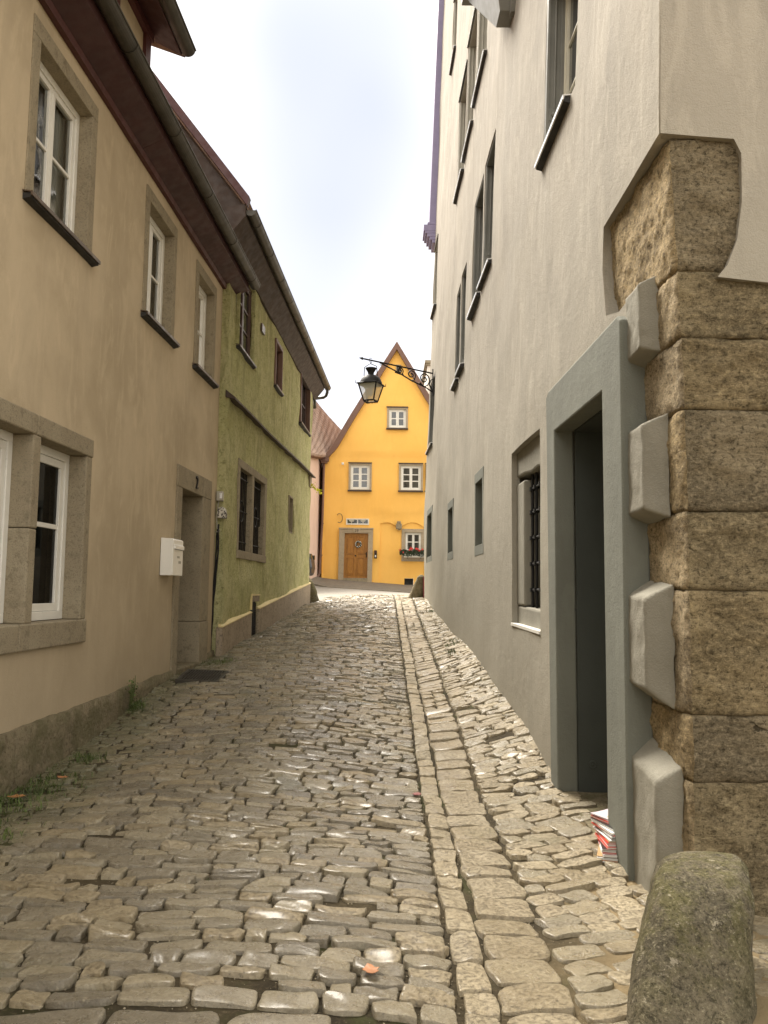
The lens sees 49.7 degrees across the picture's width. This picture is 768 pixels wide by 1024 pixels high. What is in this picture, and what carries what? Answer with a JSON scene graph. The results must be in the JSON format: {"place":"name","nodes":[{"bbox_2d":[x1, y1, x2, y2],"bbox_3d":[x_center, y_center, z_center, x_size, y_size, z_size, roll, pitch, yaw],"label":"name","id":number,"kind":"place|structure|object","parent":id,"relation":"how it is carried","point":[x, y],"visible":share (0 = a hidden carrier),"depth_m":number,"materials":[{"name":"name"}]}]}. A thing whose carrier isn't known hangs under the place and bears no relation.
{"place":"outdoors","nodes":[
{"label":"outdoors","id":0,"kind":"place"},
{"bbox_2d":[150,0,437,428],"label":"sky","id":1,"kind":"structure","parent":0,"point":[321,111],"materials":[{"name":"white"}]},
{"bbox_2d":[311,576,412,592],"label":"pavement","id":2,"kind":"structure","parent":0,"point":[320,580],"depth_m":32.41,"materials":[{"name":"grey stone"}]},
{"bbox_2d":[315,586,409,598],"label":"road","id":3,"kind":"structure","parent":0,"point":[322,592],"depth_m":26.27,"materials":[{"name":"grey stone"}]},
{"bbox_2d":[309,553,314,575],"bbox_3d":[-4.586,1.759,30.163,4.070,1.500,1.960,1,-5,0],"label":"parked car","id":4,"kind":"object","parent":3,"relation":"on","point":[311,564],"visible":0.06,"depth_m":29.69,"materials":[{"name":"paint"}]},
{"bbox_2d":[314,583,408,592],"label":"kerb","id":5,"kind":"structure","parent":3,"relation":"on","point":[319,585],"depth_m":30.72,"materials":[{"name":"stone"}]},
{"bbox_2d":[0,594,767,1023],"bbox_3d":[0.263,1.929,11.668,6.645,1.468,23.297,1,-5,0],"label":"cobblestone paving","id":6,"kind":"structure","parent":0,"point":[158,858],"depth_m":4.51,"materials":[{"name":"grey stone"}]},
{"bbox_2d":[7,794,28,797],"bbox_3d":[-2.510,1.948,5.694,0.118,0.011,0.099,-1,-6,21],"label":"fallen leaf","id":7,"kind":"object","parent":6,"relation":"on","point":[17,795],"visible":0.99,"depth_m":5.68,"materials":[{"name":"brown plant"}]},
{"bbox_2d":[0,0,260,797],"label":"cream house","id":8,"kind":"structure","parent":6,"relation":"on","point":[124,261],"depth_m":7.45,"materials":[{"name":"paint"}]},
{"bbox_2d":[0,429,12,622],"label":"window","id":9,"kind":"structure","parent":8,"relation":"in","point":[6,438],"depth_m":6.11,"materials":[{"name":"white paint"}]},
{"bbox_2d":[31,445,69,620],"bbox_3d":[-2.805,0.168,6.733,0.064,1.415,0.898,0,-5,2],"label":"window","id":10,"kind":"structure","parent":8,"relation":"in","point":[49,560],"depth_m":6.94,"materials":[{"name":"white paint"}]},
{"bbox_2d":[22,13,100,266],"bbox_3d":[-2.802,-2.966,6.786,0.576,1.465,1.320,1,-5,0],"label":"window","id":11,"kind":"structure","parent":8,"relation":"in","point":[61,148],"depth_m":7.07,"materials":[{"name":"white paint"}]},
{"bbox_2d":[140,184,179,348],"bbox_3d":[-2.704,-2.724,9.335,0.571,1.465,1.200,1,-5,0],"label":"window","id":12,"kind":"structure","parent":8,"relation":"in","point":[161,234],"depth_m":9.67,"materials":[{"name":"white paint"}]},
{"bbox_2d":[160,538,183,575],"bbox_3d":[-2.448,0.523,9.591,0.178,0.425,0.400,1,-5,0],"label":"mailbox","id":13,"kind":"object","parent":8,"relation":"attached to","point":[171,558],"visible":1,"depth_m":9.41,"materials":[{"name":"white metal"}]},
{"bbox_2d":[192,259,218,388],"bbox_3d":[-2.488,-2.533,11.327,0.245,1.465,1.147,0,-5,2],"label":"window","id":14,"kind":"structure","parent":8,"relation":"in","point":[203,363],"depth_m":11.64,"materials":[{"name":"white paint"}]},
{"bbox_2d":[211,524,218,648],"bbox_3d":[-2.424,1.099,11.844,0.098,1.858,0.024,1,-5,0],"label":"cable","id":15,"kind":"object","parent":8,"relation":"attached to","point":[215,584],"visible":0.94,"depth_m":11.84,"materials":[{"name":"black metal"}]},
{"bbox_2d":[212,530,217,600],"bbox_3d":[-2.446,1.110,11.855,0.102,1.838,0.024,1,-5,0],"label":"cable","id":16,"kind":"object","parent":8,"relation":"attached to","point":[215,564],"visible":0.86,"depth_m":11.88,"materials":[{"name":"black metal"}]},
{"bbox_2d":[125,675,138,708],"bbox_3d":[-2.517,1.824,8.259,0.096,0.358,0.418,1,-5,0],"label":"weed","id":17,"kind":"object","parent":6,"relation":"on","point":[131,696],"visible":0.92,"depth_m":8.28,"materials":[{"name":"green plant"}]},
{"bbox_2d":[175,669,228,683],"bbox_3d":[-2.123,1.934,9.709,0.500,0.129,0.600,1,-5,0],"label":"drain grate","id":18,"kind":"object","parent":6,"relation":"on","point":[192,675],"visible":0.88,"depth_m":9.68,"materials":[{"name":"metal"}]},
{"bbox_2d":[0,610,459,843],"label":"grass","id":19,"kind":"structure","parent":6,"relation":"on","point":[40,792],"depth_m":5.98,"materials":[{"name":"green plant"}]},
{"bbox_2d":[153,72,330,655],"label":"green house","id":20,"kind":"structure","parent":6,"relation":"on","point":[274,382],"depth_m":14.41,"materials":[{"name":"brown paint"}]},
{"bbox_2d":[216,491,223,500],"bbox_3d":[-2.370,-0.227,11.975,0.095,0.140,0.094,1,-5,0],"label":"junction box","id":21,"kind":"object","parent":20,"relation":"attached to","point":[219,495],"visible":1,"depth_m":11.93,"materials":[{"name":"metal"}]},
{"bbox_2d":[216,501,219,531],"bbox_3d":[-2.387,0.065,11.944,0.070,0.461,0.027,0,-5,10],"label":"looped wire","id":22,"kind":"object","parent":21,"relation":"hanging from","point":[216,518],"visible":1,"depth_m":11.93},
{"bbox_2d":[217,507,226,518],"bbox_3d":[-2.333,0.013,11.952,0.135,0.167,0.095,1,-5,0],"label":"junction box","id":23,"kind":"object","parent":20,"relation":"attached to","point":[222,512],"visible":1,"depth_m":11.90,"materials":[{"name":"grey plastic"}]},
{"bbox_2d":[238,472,247,550],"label":"window","id":24,"kind":"structure","parent":20,"relation":"in","point":[242,514],"depth_m":13.63,"materials":[{"name":"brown wood"}]},
{"bbox_2d":[236,285,258,370],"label":"window","id":25,"kind":"structure","parent":20,"relation":"in","point":[244,330],"depth_m":13.78,"materials":[{"name":"brown wood"}]},
{"bbox_2d":[253,480,260,553],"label":"window","id":26,"kind":"structure","parent":20,"relation":"in","point":[256,491],"depth_m":14.78,"materials":[{"name":"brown wood"}]},
{"bbox_2d":[273,338,283,396],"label":"window","id":27,"kind":"structure","parent":20,"relation":"in","point":[278,362],"depth_m":16.74,"materials":[{"name":"brown wood"}]},
{"bbox_2d":[288,495,292,533],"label":"vent window","id":28,"kind":"structure","parent":20,"relation":"in","point":[290,499],"depth_m":18.64,"materials":[{"name":"stone"}]},
{"bbox_2d":[298,373,310,436],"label":"window","id":29,"kind":"structure","parent":20,"relation":"in","point":[305,395],"depth_m":21.02,"materials":[{"name":"brown wood"}]},
{"bbox_2d":[311,482,321,493],"bbox_3d":[-1.894,-0.642,21.602,0.163,0.436,0.925,5,-7,-38],"label":"vine sprig","id":30,"kind":"object","parent":20,"relation":"attached to","point":[319,492],"visible":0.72,"depth_m":21.35,"materials":[{"name":"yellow plant"}]},
{"bbox_2d":[309,578,318,602],"bbox_3d":[-1.892,2.151,21.740,0.449,0.871,0.440,1,-5,0],"label":"guard stone","id":31,"kind":"object","parent":6,"relation":"on","point":[313,595],"visible":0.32,"depth_m":21.59,"materials":[{"name":"grey stone"}]},
{"bbox_2d":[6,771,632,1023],"bbox_3d":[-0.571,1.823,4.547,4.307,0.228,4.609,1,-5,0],"label":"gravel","id":32,"kind":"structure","parent":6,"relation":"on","point":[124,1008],"depth_m":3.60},
{"bbox_2d":[309,401,340,578],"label":"pink house","id":33,"kind":"structure","parent":6,"relation":"on","point":[326,429],"depth_m":33.94,"materials":[{"name":"paint"}]},
{"bbox_2d":[362,963,378,974],"bbox_3d":[-0.048,1.734,3.141,0.070,0.011,0.083,-2,-6,23],"label":"fallen leaf","id":34,"kind":"object","parent":6,"relation":"on","point":[369,968],"visible":1,"depth_m":3.15,"materials":[{"name":"orange plant"}]},
{"bbox_2d":[317,342,428,584],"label":"yellow house","id":35,"kind":"structure","parent":6,"relation":"on","point":[373,461],"depth_m":34.30,"materials":[{"name":"paint"}]},
{"bbox_2d":[343,533,367,577],"bbox_3d":[-1.162,1.787,34.011,1.010,1.845,0.141,1,-5,0],"label":"door","id":36,"kind":"structure","parent":35,"relation":"in","point":[355,559],"depth_m":34.03,"materials":[{"name":"brown wood"}]},
{"bbox_2d":[346,518,368,524],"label":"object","id":37,"kind":"structure","parent":35,"relation":"in","point":[348,521],"depth_m":34.17,"materials":[{"name":"white paint"}]},
{"bbox_2d":[348,462,371,491],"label":"window","id":38,"kind":"structure","parent":35,"relation":"in","point":[360,473],"depth_m":34.34,"materials":[{"name":"white paint"}]},
{"bbox_2d":[386,406,407,429],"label":"window","id":39,"kind":"structure","parent":35,"relation":"in","point":[397,416],"depth_m":34.56,"materials":[{"name":"white paint"}]},
{"bbox_2d":[398,463,422,491],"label":"window","id":40,"kind":"structure","parent":35,"relation":"in","point":[410,474],"depth_m":34.34,"materials":[{"name":"white paint"}]},
{"bbox_2d":[399,546,423,558],"bbox_3d":[1.224,1.652,33.837,1.262,0.479,0.319,1,-5,0],"label":"flower box","id":41,"kind":"object","parent":35,"relation":"attached to","point":[414,553],"visible":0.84,"depth_m":33.73,"materials":[{"name":"white paint"}]},
{"bbox_2d":[405,532,422,549],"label":"window","id":42,"kind":"structure","parent":35,"relation":"in","point":[413,539],"depth_m":34.25,"materials":[{"name":"white paint"}]},
{"bbox_2d":[408,575,423,597],"bbox_3d":[0.780,1.976,20.803,0.475,0.805,0.396,1,-5,0],"label":"guard stone","id":43,"kind":"object","parent":6,"relation":"on","point":[417,590],"visible":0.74,"depth_m":20.69,"materials":[{"name":"grey stone"}]},
{"bbox_2d":[421,360,430,392],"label":"pale house","id":44,"kind":"structure","parent":6,"relation":"on","point":[427,363],"depth_m":40.85,"materials":[{"name":"paint"}]},
{"bbox_2d":[422,0,767,916],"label":"grey house","id":45,"kind":"structure","parent":6,"relation":"on","point":[594,240],"depth_m":4.81,"materials":[{"name":"paint"}]},
{"bbox_2d":[355,357,433,403],"bbox_3d":[0.198,-2.961,19.232,1.996,1.039,0.735,5,-7,-38],"label":"street lamp","id":46,"kind":"object","parent":45,"relation":"attached to","point":[370,380],"visible":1,"depth_m":18.90,"materials":[{"name":"black metal"}]},
{"bbox_2d":[425,375,434,454],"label":"window","id":47,"kind":"structure","parent":45,"relation":"in","point":[432,398],"depth_m":20.20,"materials":[{"name":"grey paint"}]},
{"bbox_2d":[430,234,438,319],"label":"window","id":48,"kind":"structure","parent":45,"relation":"in","point":[436,247],"depth_m":20.66,"materials":[{"name":"grey glass"}]},
{"bbox_2d":[449,0,457,75],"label":"window","id":49,"kind":"structure","parent":45,"relation":"in","point":[456,1],"depth_m":17.96,"materials":[{"name":"grey glass"}]},
{"bbox_2d":[450,287,460,391],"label":"window","id":50,"kind":"structure","parent":45,"relation":"in","point":[454,384],"depth_m":14.42,"materials":[{"name":"grey paint"}]},
{"bbox_2d":[453,59,467,204],"bbox_3d":[1.481,-6.825,14.995,0.367,2.054,1.250,1,-5,0],"label":"window","id":51,"kind":"structure","parent":45,"relation":"in","point":[464,92],"depth_m":15.53,"materials":[{"name":"grey glass"}]},
{"bbox_2d":[455,265,466,377],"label":"window","id":52,"kind":"structure","parent":45,"relation":"in","point":[461,365],"depth_m":13.66,"materials":[{"name":"grey paint"}]},
{"bbox_2d":[461,7,477,162],"bbox_3d":[1.518,-7.122,13.758,0.370,2.154,1.250,1,-5,0],"label":"window","id":53,"kind":"structure","parent":45,"relation":"in","point":[472,46],"depth_m":14.30,"materials":[{"name":"grey glass"}]},
{"bbox_2d":[466,178,483,320],"bbox_3d":[1.408,-3.758,11.853,0.355,1.774,1.050,1,-5,0],"label":"window","id":54,"kind":"structure","parent":45,"relation":"in","point":[478,231],"depth_m":12.32,"materials":[{"name":"grey paint"}]},
{"bbox_2d":[471,12,487,107],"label":"window","id":55,"kind":"structure","parent":45,"relation":"in","point":[482,25],"depth_m":13.02,"materials":[{"name":"grey glass"}]},
{"bbox_2d":[476,133,495,290],"bbox_3d":[1.435,-3.898,10.786,0.354,1.774,0.980,1,-5,0],"label":"window","id":56,"kind":"structure","parent":45,"relation":"in","point":[488,221],"depth_m":11.21,"materials":[{"name":"grey paint"}]},
{"bbox_2d":[534,0,577,170],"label":"window","id":57,"kind":"structure","parent":45,"relation":"in","point":[562,15],"depth_m":7.31,"materials":[{"name":"beige paint"}]},
{"bbox_2d":[625,851,756,1023],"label":"guard stone","id":58,"kind":"object","parent":6,"relation":"on","point":[692,960],"visible":1,"depth_m":3.00,"materials":[{"name":"grey stone"}]},
{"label":"magazine","id":59,"kind":"object","parent":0,"visible":0},
{"bbox_2d":[597,857,617,860],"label":"magazine","id":60,"kind":"object","parent":59,"relation":"on","point":[610,859],"visible":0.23,"depth_m":4.53,"materials":[{"name":"white paper"}]},
{"bbox_2d":[597,846,615,857],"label":"magazine","id":61,"kind":"object","parent":60,"relation":"on","point":[599,853],"visible":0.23,"depth_m":4.58,"materials":[{"name":"paper"}]},
{"bbox_2d":[598,842,616,857],"bbox_3d":[1.326,1.895,4.660,0.210,0.014,0.280,0,-5,9],"label":"magazine","id":62,"kind":"object","parent":61,"relation":"on","point":[607,855],"visible":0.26,"depth_m":4.54,"materials":[{"name":"white paper"}]},
{"bbox_2d":[598,839,616,854],"bbox_3d":[1.327,1.887,4.674,0.210,0.011,0.280,0,-5,9],"label":"magazine","id":63,"kind":"object","parent":62,"relation":"on","point":[607,852],"visible":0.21,"depth_m":4.55,"materials":[{"name":"white paper"}]},
{"bbox_2d":[599,841,615,852],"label":"magazine","id":64,"kind":"object","parent":63,"relation":"on","point":[606,851],"visible":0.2,"depth_m":4.56,"materials":[{"name":"white paper"}]},
{"bbox_2d":[599,840,615,850],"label":"magazine","id":65,"kind":"object","parent":64,"relation":"on","point":[604,848],"visible":0.22,"depth_m":4.56,"materials":[{"name":"red paper"}]},
{"bbox_2d":[595,833,615,848],"bbox_3d":[1.331,1.857,4.685,0.212,0.018,0.281,1,-5,0],"label":"magazine","id":66,"kind":"object","parent":65,"relation":"on","point":[602,842],"visible":0.2,"depth_m":4.63,"materials":[{"name":"red paper"}]},
{"bbox_2d":[596,831,615,846],"bbox_3d":[1.339,1.846,4.698,0.216,0.019,0.285,1,-5,0],"label":"magazine","id":67,"kind":"object","parent":66,"relation":"on","point":[613,845],"visible":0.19,"depth_m":4.56,"materials":[{"name":"red paper"}]},
{"bbox_2d":[595,829,615,843],"bbox_3d":[1.337,1.835,4.699,0.214,0.018,0.283,1,-5,0],"label":"magazine","id":68,"kind":"object","parent":67,"relation":"on","point":[605,840],"visible":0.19,"depth_m":4.62,"materials":[{"name":"red paper"}]},
{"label":"magazine","id":69,"kind":"object","parent":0,"visible":0},
{"bbox_2d":[593,826,614,840],"bbox_3d":[1.336,1.822,4.711,0.210,0.016,0.280,1,-5,-5],"label":"magazine","id":70,"kind":"object","parent":69,"relation":"on","point":[601,832],"visible":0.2,"depth_m":4.70,"materials":[{"name":"white paper"}]},
{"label":"magazine","id":71,"kind":"object","parent":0,"visible":0},
{"bbox_2d":[592,821,614,834],"bbox_3d":[1.342,1.789,4.731,0.210,0.026,0.280,1,-5,-8],"label":"magazine","id":72,"kind":"object","parent":71,"relation":"on","point":[610,832],"visible":0.16,"depth_m":4.66,"materials":[{"name":"white paper"}]},
{"bbox_2d":[591,818,612,830],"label":"magazine","id":73,"kind":"object","parent":72,"relation":"on","point":[603,825],"visible":0.16,"depth_m":4.72,"materials":[{"name":"beige paper"}]},
{"bbox_2d":[590,816,612,828],"bbox_3d":[1.346,1.770,4.748,0.210,0.023,0.280,2,-6,-16],"label":"magazine","id":74,"kind":"object","parent":73,"relation":"on","point":[607,825],"visible":0.13,"depth_m":4.71,"materials":[{"name":"grey paper"}]},
{"bbox_2d":[591,815,608,823],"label":"magazine","id":75,"kind":"object","parent":74,"relation":"on","point":[599,818],"visible":0.18,"depth_m":4.77,"materials":[{"name":"red paper"}]},
{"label":"magazine","id":76,"kind":"object","parent":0,"visible":0},
{"bbox_2d":[591,809,607,819],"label":"magazine","id":77,"kind":"object","parent":76,"relation":"on","point":[603,814],"visible":0.26,"depth_m":4.82,"materials":[{"name":"white paper"}]}
]}

